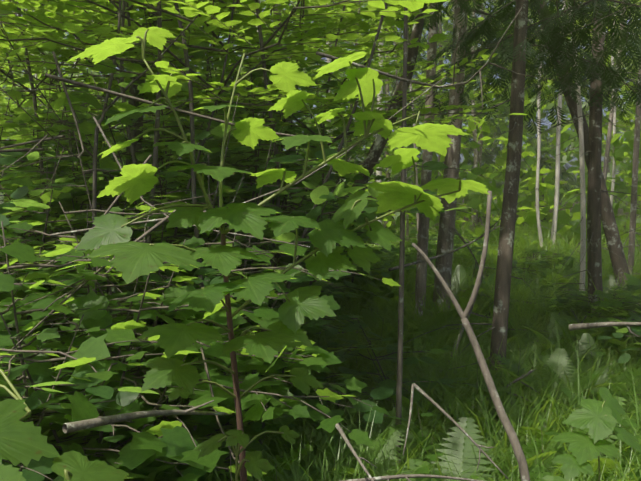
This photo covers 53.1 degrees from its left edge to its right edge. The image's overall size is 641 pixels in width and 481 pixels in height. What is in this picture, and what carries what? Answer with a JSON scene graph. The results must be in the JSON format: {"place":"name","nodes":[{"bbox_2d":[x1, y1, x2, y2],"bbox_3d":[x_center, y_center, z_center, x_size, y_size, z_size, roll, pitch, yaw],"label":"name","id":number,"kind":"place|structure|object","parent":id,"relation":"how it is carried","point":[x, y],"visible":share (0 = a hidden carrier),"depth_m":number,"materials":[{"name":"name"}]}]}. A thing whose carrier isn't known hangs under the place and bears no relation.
{"place":"outdoors","nodes":[
{"label":"outdoors","id":0,"kind":"place"},
{"bbox_2d":[0,0,640,480],"label":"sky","id":1,"kind":"structure","parent":0,"point":[478,15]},
{"bbox_2d":[6,200,640,480],"bbox_3d":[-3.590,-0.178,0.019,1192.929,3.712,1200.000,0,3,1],"label":"ground","id":2,"kind":"structure","parent":0,"point":[571,208],"depth_m":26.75,"materials":[{"name":"green plant"}]},
{"bbox_2d":[15,6,156,280],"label":"mossy trunks","id":3,"kind":"object","parent":2,"relation":"on","point":[140,119],"visible":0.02,"depth_m":5.95,"materials":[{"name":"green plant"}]},
{"bbox_2d":[0,0,530,480],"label":"sapling stems","id":4,"kind":"object","parent":2,"relation":"on","point":[508,426],"visible":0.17,"depth_m":3.16,"materials":[{"name":"brown plant"}]},
{"bbox_2d":[13,0,615,290],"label":"tree trunks","id":5,"kind":"object","parent":2,"relation":"on","point":[582,200],"visible":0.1,"depth_m":14.06,"materials":[{"name":"grey plant"}]},
{"bbox_2d":[0,27,640,480],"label":"maple sapling","id":6,"kind":"object","parent":2,"relation":"on","point":[26,443],"depth_m":0.94,"materials":[{"name":"green plant"}]},
{"bbox_2d":[0,29,616,480],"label":"sapling stems","id":7,"kind":"object","parent":6,"relation":"attached to","point":[226,231],"visible":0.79,"depth_m":0.98,"materials":[{"name":"green"}]},
{"bbox_2d":[0,0,640,480],"bbox_3d":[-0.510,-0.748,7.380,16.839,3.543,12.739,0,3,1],"label":"shrub leaves","id":8,"kind":"object","parent":2,"relation":"on","point":[94,348],"visible":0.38,"depth_m":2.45,"materials":[{"name":"green plant"}]},
{"bbox_2d":[0,0,640,480],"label":"twigs and limbs","id":9,"kind":"object","parent":2,"relation":"on","point":[18,350],"visible":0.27,"depth_m":3.08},
{"bbox_2d":[0,0,640,173],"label":"tree leaves","id":10,"kind":"object","parent":2,"relation":"on","point":[69,10],"visible":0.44,"depth_m":3.97,"materials":[{"name":"green plant"}]},
{"bbox_2d":[0,0,640,248],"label":"trees","id":11,"kind":"object","parent":2,"relation":"on","point":[550,190],"visible":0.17,"depth_m":18.34,"materials":[{"name":"green plant"}]},
{"bbox_2d":[2,0,640,223],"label":"conifer sprays","id":12,"kind":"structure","parent":2,"relation":"on","point":[471,39],"depth_m":6.03,"materials":[{"name":"green plant"}]},
{"bbox_2d":[4,0,640,383],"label":"trunks","id":13,"kind":"object","parent":2,"relation":"on","point":[601,206],"depth_m":6.85,"materials":[{"name":"brown wood"}]},
{"bbox_2d":[8,0,640,480],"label":"dead wood","id":14,"kind":"object","parent":2,"relation":"on","point":[82,424],"visible":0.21,"depth_m":2.61,"materials":[{"name":"brown wood"}]},
{"bbox_2d":[52,229,640,480],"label":"plants","id":15,"kind":"object","parent":2,"relation":"on","point":[464,440],"visible":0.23,"depth_m":4.13,"materials":[{"name":"green plant"}]},
{"bbox_2d":[256,240,640,480],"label":"seedling leaves","id":16,"kind":"object","parent":2,"relation":"on","point":[432,457],"visible":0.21,"depth_m":3.27,"materials":[{"name":"green plant"}]}
]}

